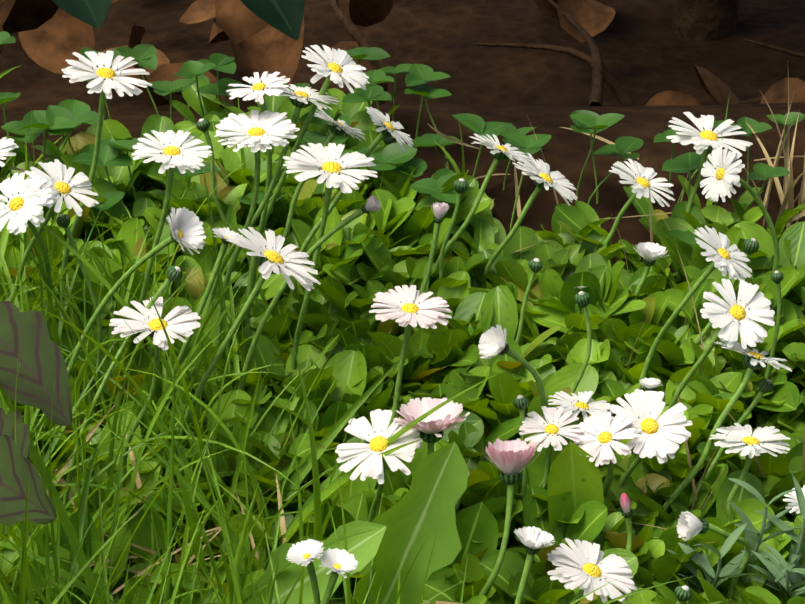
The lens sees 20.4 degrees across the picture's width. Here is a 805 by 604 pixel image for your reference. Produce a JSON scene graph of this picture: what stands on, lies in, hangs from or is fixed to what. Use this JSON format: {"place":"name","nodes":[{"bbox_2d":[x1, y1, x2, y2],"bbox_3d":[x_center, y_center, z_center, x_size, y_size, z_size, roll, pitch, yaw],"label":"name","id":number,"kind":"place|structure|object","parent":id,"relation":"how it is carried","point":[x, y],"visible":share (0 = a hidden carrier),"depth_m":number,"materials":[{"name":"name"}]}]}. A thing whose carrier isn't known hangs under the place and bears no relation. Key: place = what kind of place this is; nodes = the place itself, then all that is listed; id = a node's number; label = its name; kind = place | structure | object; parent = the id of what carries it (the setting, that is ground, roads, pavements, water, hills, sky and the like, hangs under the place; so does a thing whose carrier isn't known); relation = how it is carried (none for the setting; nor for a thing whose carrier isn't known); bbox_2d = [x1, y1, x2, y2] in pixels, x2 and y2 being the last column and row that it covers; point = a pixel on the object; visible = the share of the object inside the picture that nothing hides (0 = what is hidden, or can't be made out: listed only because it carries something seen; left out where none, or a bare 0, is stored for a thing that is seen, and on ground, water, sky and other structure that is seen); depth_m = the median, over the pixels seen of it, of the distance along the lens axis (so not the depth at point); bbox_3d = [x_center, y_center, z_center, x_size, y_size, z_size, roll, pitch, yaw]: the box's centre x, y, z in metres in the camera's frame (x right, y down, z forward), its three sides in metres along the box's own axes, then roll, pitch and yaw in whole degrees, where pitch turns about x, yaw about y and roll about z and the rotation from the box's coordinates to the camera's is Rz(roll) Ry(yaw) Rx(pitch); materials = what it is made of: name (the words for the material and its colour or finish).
{"place":"outdoors","nodes":[
{"label":"outdoors","id":0,"kind":"place"},
{"bbox_2d":[52,0,304,39],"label":"shrub leaves","id":1,"kind":"object","parent":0,"point":[285,17],"visible":1,"depth_m":1.30,"materials":[{"name":"green plant"}]},
{"bbox_2d":[0,0,804,562],"bbox_3d":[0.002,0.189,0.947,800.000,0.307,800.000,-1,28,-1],"label":"ground","id":2,"kind":"structure","parent":0,"point":[646,52],"depth_m":1.99,"materials":[{"name":"soil"}]},
{"bbox_2d":[0,65,794,603],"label":"grass","id":3,"kind":"structure","parent":2,"relation":"on","point":[194,529],"depth_m":0.83,"materials":[{"name":"green plant"}]},
{"bbox_2d":[0,78,804,603],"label":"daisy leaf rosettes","id":4,"kind":"object","parent":2,"relation":"on","point":[364,260],"visible":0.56,"depth_m":0.93,"materials":[{"name":"green plant"}]},
{"bbox_2d":[0,137,18,166],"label":"daisy","id":5,"kind":"object","parent":4,"relation":"on","point":[7,145],"visible":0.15,"depth_m":0.89,"materials":[{"name":"white plant"}]},
{"bbox_2d":[0,173,54,331],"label":"daisy","id":6,"kind":"object","parent":4,"relation":"on","point":[22,210],"visible":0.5,"depth_m":0.86,"materials":[{"name":"white plant"}]},
{"bbox_2d":[0,301,71,524],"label":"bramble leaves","id":7,"kind":"object","parent":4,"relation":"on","point":[30,348],"visible":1,"depth_m":0.75,"materials":[{"name":"green plant"}]},
{"bbox_2d":[8,159,98,302],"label":"daisy","id":8,"kind":"object","parent":4,"relation":"on","point":[64,186],"visible":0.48,"depth_m":0.88,"materials":[{"name":"white plant"}]},
{"bbox_2d":[56,214,102,412],"bbox_3d":[-0.128,0.015,0.900,0.015,0.112,0.006,-1,28,-1],"label":"daisy bud","id":9,"kind":"object","parent":4,"relation":"on","point":[63,220],"visible":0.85,"depth_m":0.89,"materials":[{"name":"green plant"}]},
{"bbox_2d":[59,51,151,330],"bbox_3d":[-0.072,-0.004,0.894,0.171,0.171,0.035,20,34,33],"label":"daisy","id":10,"kind":"object","parent":4,"relation":"on","point":[105,73],"visible":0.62,"depth_m":0.89,"materials":[{"name":"white plant"}]},
{"bbox_2d":[63,266,181,509],"bbox_3d":[-0.109,0.042,0.856,0.053,0.117,0.020,-1,28,-1],"label":"daisy bud","id":11,"kind":"object","parent":4,"relation":"on","point":[174,273],"visible":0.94,"depth_m":0.85,"materials":[{"name":"green plant"}]},
{"bbox_2d":[47,207,205,466],"bbox_3d":[-0.111,0.021,0.875,0.073,0.132,0.019,4,28,8],"label":"daisy","id":12,"kind":"object","parent":4,"relation":"on","point":[186,228],"visible":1,"depth_m":0.85,"materials":[{"name":"white plant"}]},
{"bbox_2d":[109,297,200,487],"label":"daisy","id":13,"kind":"object","parent":4,"relation":"on","point":[176,319],"visible":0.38,"depth_m":0.84,"materials":[{"name":"white plant"}]},
{"bbox_2d":[123,130,211,359],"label":"daisy","id":14,"kind":"object","parent":4,"relation":"on","point":[169,150],"visible":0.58,"depth_m":0.88,"materials":[{"name":"white plant"}]},
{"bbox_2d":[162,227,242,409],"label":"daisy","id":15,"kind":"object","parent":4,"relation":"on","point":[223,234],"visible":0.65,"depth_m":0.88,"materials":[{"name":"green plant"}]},
{"bbox_2d":[196,118,231,269],"bbox_3d":[-0.080,-0.029,0.959,0.013,0.107,0.008,-1,28,-1],"label":"daisy bud","id":16,"kind":"object","parent":4,"relation":"on","point":[202,124],"visible":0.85,"depth_m":0.94,"materials":[{"name":"green plant"}]},
{"bbox_2d":[163,227,320,489],"bbox_3d":[-0.049,0.033,0.863,0.094,0.133,0.038,-11,30,-20],"label":"daisy","id":17,"kind":"object","parent":4,"relation":"on","point":[273,257],"visible":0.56,"depth_m":0.84,"materials":[{"name":"white plant"}]},
{"bbox_2d":[214,110,299,368],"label":"daisy","id":18,"kind":"object","parent":4,"relation":"on","point":[255,131],"visible":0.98,"depth_m":0.89,"materials":[{"name":"white plant"}]},
{"bbox_2d":[226,71,289,327],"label":"daisy","id":19,"kind":"object","parent":4,"relation":"on","point":[258,89],"visible":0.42,"depth_m":0.90,"materials":[{"name":"white plant"}]},
{"bbox_2d":[206,84,339,312],"bbox_3d":[-0.026,-0.007,0.913,0.125,0.157,0.053,24,36,37],"label":"daisy","id":20,"kind":"object","parent":4,"relation":"on","point":[300,98],"visible":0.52,"depth_m":0.91,"materials":[{"name":"white plant"}]},
{"bbox_2d":[286,539,323,603],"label":"daisy","id":21,"kind":"object","parent":4,"relation":"on","point":[306,552],"visible":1,"depth_m":0.71,"materials":[{"name":"white plant"}]},
{"bbox_2d":[245,45,369,325],"bbox_3d":[-0.014,-0.011,0.911,0.051,0.167,0.117,-20,34,-33],"label":"daisy","id":22,"kind":"object","parent":4,"relation":"on","point":[338,66],"visible":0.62,"depth_m":0.91,"materials":[{"name":"white plant"}]},
{"bbox_2d":[251,107,365,316],"bbox_3d":[-0.012,0.001,0.921,0.049,0.135,0.125,-17,32,-29],"label":"daisy","id":23,"kind":"object","parent":4,"relation":"on","point":[340,127],"visible":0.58,"depth_m":0.94,"materials":[{"name":"white plant"}]},
{"bbox_2d":[238,196,380,390],"bbox_3d":[-0.039,0.009,0.899,0.062,0.114,0.006,-1,28,-1],"label":"daisy","id":24,"kind":"object","parent":4,"relation":"on","point":[372,203],"visible":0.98,"depth_m":0.89,"materials":[{"name":"green plant"}]},
{"bbox_2d":[283,143,377,369],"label":"daisy","id":25,"kind":"object","parent":4,"relation":"on","point":[327,165],"visible":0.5,"depth_m":0.88,"materials":[{"name":"white plant"}]},
{"bbox_2d":[319,548,357,603],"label":"daisy","id":26,"kind":"object","parent":4,"relation":"on","point":[337,561],"visible":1,"depth_m":0.71,"materials":[{"name":"white plant"}]},
{"bbox_2d":[291,106,413,298],"bbox_3d":[-0.001,0.001,0.925,0.055,0.132,0.128,-13,30,-22],"label":"daisy","id":27,"kind":"object","parent":4,"relation":"on","point":[387,127],"visible":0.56,"depth_m":0.94,"materials":[{"name":"white plant"}]},
{"bbox_2d":[243,442,468,603],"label":"broad leaves","id":28,"kind":"object","parent":4,"relation":"on","point":[413,519],"visible":0.88,"depth_m":0.78,"materials":[{"name":"green plant"}]},
{"bbox_2d":[335,409,421,521],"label":"daisy","id":29,"kind":"object","parent":4,"relation":"on","point":[371,449],"visible":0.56,"depth_m":0.80,"materials":[{"name":"white plant"}]},
{"bbox_2d":[369,285,451,484],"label":"daisy","id":30,"kind":"object","parent":4,"relation":"on","point":[407,305],"visible":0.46,"depth_m":0.84,"materials":[{"name":"white plant"}]},
{"bbox_2d":[393,202,448,392],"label":"daisy","id":31,"kind":"object","parent":4,"relation":"on","point":[440,210],"visible":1,"depth_m":0.90,"materials":[{"name":"green plant"}]},
{"bbox_2d":[393,397,469,454],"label":"daisy","id":32,"kind":"object","parent":4,"relation":"on","point":[432,426],"visible":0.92,"depth_m":0.81,"materials":[{"name":"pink plant"}]},
{"bbox_2d":[439,178,468,277],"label":"daisy bud","id":33,"kind":"object","parent":4,"relation":"on","point":[460,186],"visible":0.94,"depth_m":0.96,"materials":[{"name":"green plant"}]},
{"bbox_2d":[455,471,469,514],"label":"daisy","id":34,"kind":"object","parent":4,"relation":"on","point":[457,503],"visible":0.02,"depth_m":0.83,"materials":[{"name":"green plant"}]},
{"bbox_2d":[432,134,530,273],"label":"daisy","id":35,"kind":"object","parent":4,"relation":"on","point":[498,152],"visible":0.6,"depth_m":0.97,"materials":[{"name":"white plant"}]},
{"bbox_2d":[479,438,540,594],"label":"daisy","id":36,"kind":"object","parent":4,"relation":"on","point":[511,459],"visible":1,"depth_m":0.79,"materials":[{"name":"pink plant"}]},
{"bbox_2d":[478,325,546,422],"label":"daisy","id":37,"kind":"object","parent":4,"relation":"on","point":[492,341],"visible":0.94,"depth_m":0.83,"materials":[{"name":"white plant"}]},
{"bbox_2d":[506,395,527,549],"bbox_3d":[0.043,0.067,0.853,0.010,0.070,0.009,-1,28,-1],"label":"daisy bud","id":38,"kind":"object","parent":4,"relation":"on","point":[520,402],"visible":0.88,"depth_m":0.84,"materials":[{"name":"green plant"}]},
{"bbox_2d":[515,258,542,343],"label":"daisy bud","id":39,"kind":"object","parent":4,"relation":"on","point":[535,265],"visible":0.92,"depth_m":0.92,"materials":[{"name":"green plant"}]},
{"bbox_2d":[481,153,577,288],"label":"daisy","id":40,"kind":"object","parent":4,"relation":"on","point":[540,175],"visible":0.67,"depth_m":0.96,"materials":[{"name":"white plant"}]},
{"bbox_2d":[514,526,554,603],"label":"daisy","id":41,"kind":"object","parent":4,"relation":"on","point":[533,539],"visible":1,"depth_m":0.76,"materials":[{"name":"white plant"}]},
{"bbox_2d":[519,406,586,489],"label":"daisy","id":42,"kind":"object","parent":4,"relation":"on","point":[552,430],"visible":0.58,"depth_m":0.84,"materials":[{"name":"white plant"}]},
{"bbox_2d":[435,332,679,568],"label":"broad leaves","id":43,"kind":"object","parent":4,"relation":"on","point":[575,472],"visible":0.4,"depth_m":0.83,"materials":[{"name":"green plant"}]},
{"bbox_2d":[562,291,591,426],"bbox_3d":[0.068,0.036,0.887,0.012,0.087,0.012,-1,28,-1],"label":"daisy bud","id":44,"kind":"object","parent":4,"relation":"on","point":[582,299],"visible":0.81,"depth_m":0.87,"materials":[{"name":"green plant"}]},
{"bbox_2d":[574,286,585,313],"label":"daisy","id":45,"kind":"object","parent":4,"relation":"on","point":[576,305],"visible":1,"depth_m":0.96,"materials":[{"name":"green plant"}]},
{"bbox_2d":[548,391,612,442],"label":"daisy","id":46,"kind":"object","parent":4,"relation":"on","point":[581,405],"visible":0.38,"depth_m":0.86,"materials":[{"name":"white plant"}]},
{"bbox_2d":[547,538,636,603],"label":"daisy","id":47,"kind":"object","parent":4,"relation":"on","point":[585,567],"visible":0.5,"depth_m":0.76,"materials":[{"name":"white plant"}]},
{"bbox_2d":[574,411,639,494],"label":"daisy","id":48,"kind":"object","parent":4,"relation":"on","point":[597,440],"visible":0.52,"depth_m":0.83,"materials":[{"name":"white plant"}]},
{"bbox_2d":[620,493,632,550],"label":"daisy","id":49,"kind":"object","parent":4,"relation":"on","point":[627,512],"visible":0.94,"depth_m":0.82,"materials":[{"name":"pink plant"}]},
{"bbox_2d":[603,158,674,244],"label":"daisy","id":50,"kind":"object","parent":4,"relation":"on","point":[637,175],"visible":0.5,"depth_m":0.99,"materials":[{"name":"white plant"}]},
{"bbox_2d":[609,389,692,487],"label":"daisy","id":51,"kind":"object","parent":4,"relation":"on","point":[662,435],"visible":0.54,"depth_m":0.84,"materials":[{"name":"white plant"}]},
{"bbox_2d":[633,242,668,299],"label":"daisy","id":52,"kind":"object","parent":4,"relation":"on","point":[650,253],"visible":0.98,"depth_m":0.96,"materials":[{"name":"white plant"}]},
{"bbox_2d":[640,377,662,471],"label":"daisy","id":53,"kind":"object","parent":4,"relation":"on","point":[650,384],"visible":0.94,"depth_m":0.87,"materials":[{"name":"white plant"}]},
{"bbox_2d":[674,585,692,603],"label":"daisy bud","id":54,"kind":"object","parent":4,"relation":"on","point":[683,593],"visible":0.94,"depth_m":0.78,"materials":[{"name":"green plant"}]},
{"bbox_2d":[638,225,751,389],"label":"daisy","id":55,"kind":"object","parent":4,"relation":"on","point":[723,257],"visible":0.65,"depth_m":0.88,"materials":[{"name":"white plant"}]},
{"bbox_2d":[666,112,752,213],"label":"daisy","id":56,"kind":"object","parent":4,"relation":"on","point":[705,139],"visible":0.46,"depth_m":1.00,"materials":[{"name":"white plant"}]},
{"bbox_2d":[676,511,751,599],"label":"daisy","id":57,"kind":"object","parent":4,"relation":"on","point":[689,525],"visible":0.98,"depth_m":0.80,"materials":[{"name":"white plant"}]},
{"bbox_2d":[668,279,774,408],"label":"daisy","id":58,"kind":"object","parent":4,"relation":"on","point":[731,318],"visible":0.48,"depth_m":0.84,"materials":[{"name":"white plant"}]},
{"bbox_2d":[662,338,791,510],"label":"daisy","id":59,"kind":"object","parent":4,"relation":"on","point":[753,359],"visible":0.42,"depth_m":0.84,"materials":[{"name":"green plant"}]},
{"bbox_2d":[695,238,758,344],"bbox_3d":[0.132,0.008,0.938,0.030,0.077,0.008,-1,28,-1],"label":"daisy bud","id":60,"kind":"object","parent":4,"relation":"on","point":[750,245],"visible":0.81,"depth_m":0.92,"materials":[{"name":"green plant"}]},
{"bbox_2d":[691,379,772,500],"bbox_3d":[0.125,0.065,0.865,0.033,0.075,0.005,-8,29,-15],"label":"daisy bud","id":61,"kind":"object","parent":4,"relation":"on","point":[765,385],"visible":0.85,"depth_m":0.86,"materials":[{"name":"green plant"}]},
{"bbox_2d":[667,475,804,597],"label":"grey herb","id":62,"kind":"object","parent":4,"relation":"on","point":[780,568],"visible":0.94,"depth_m":0.81,"materials":[{"name":"green plant"}]},
{"bbox_2d":[700,145,778,270],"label":"daisy","id":63,"kind":"object","parent":4,"relation":"on","point":[722,170],"visible":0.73,"depth_m":0.94,"materials":[{"name":"white plant"}]},
{"bbox_2d":[709,423,789,521],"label":"daisy","id":64,"kind":"object","parent":4,"relation":"on","point":[744,441],"visible":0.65,"depth_m":0.84,"materials":[{"name":"white plant"}]},
{"bbox_2d":[754,271,783,428],"bbox_3d":[0.150,0.023,0.919,0.008,0.079,0.006,-1,28,-1],"label":"daisy bud","id":65,"kind":"object","parent":4,"relation":"on","point":[777,277],"visible":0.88,"depth_m":0.91,"materials":[{"name":"green plant"}]},
{"bbox_2d":[783,485,804,565],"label":"daisy","id":66,"kind":"object","parent":4,"relation":"on","point":[794,505],"visible":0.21,"depth_m":0.81,"materials":[{"name":"white plant"}]},
{"bbox_2d":[0,31,804,249],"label":"clover leaves","id":67,"kind":"object","parent":2,"relation":"on","point":[67,116],"visible":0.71,"depth_m":1.06,"materials":[{"name":"green plant"}]},
{"bbox_2d":[0,0,804,108],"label":"dead leaves","id":68,"kind":"object","parent":2,"relation":"on","point":[52,36],"visible":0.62,"depth_m":1.71,"materials":[{"name":"brown plant"}]},
{"bbox_2d":[3,77,804,603],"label":"dry grass","id":69,"kind":"structure","parent":2,"relation":"on","point":[787,195],"depth_m":1.01,"materials":[{"name":"plant"}]},
{"bbox_2d":[672,0,738,40],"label":"trunk","id":70,"kind":"object","parent":2,"relation":"on","point":[703,20],"visible":0.4,"depth_m":2.08,"materials":[{"name":"brown wood"}]}
]}

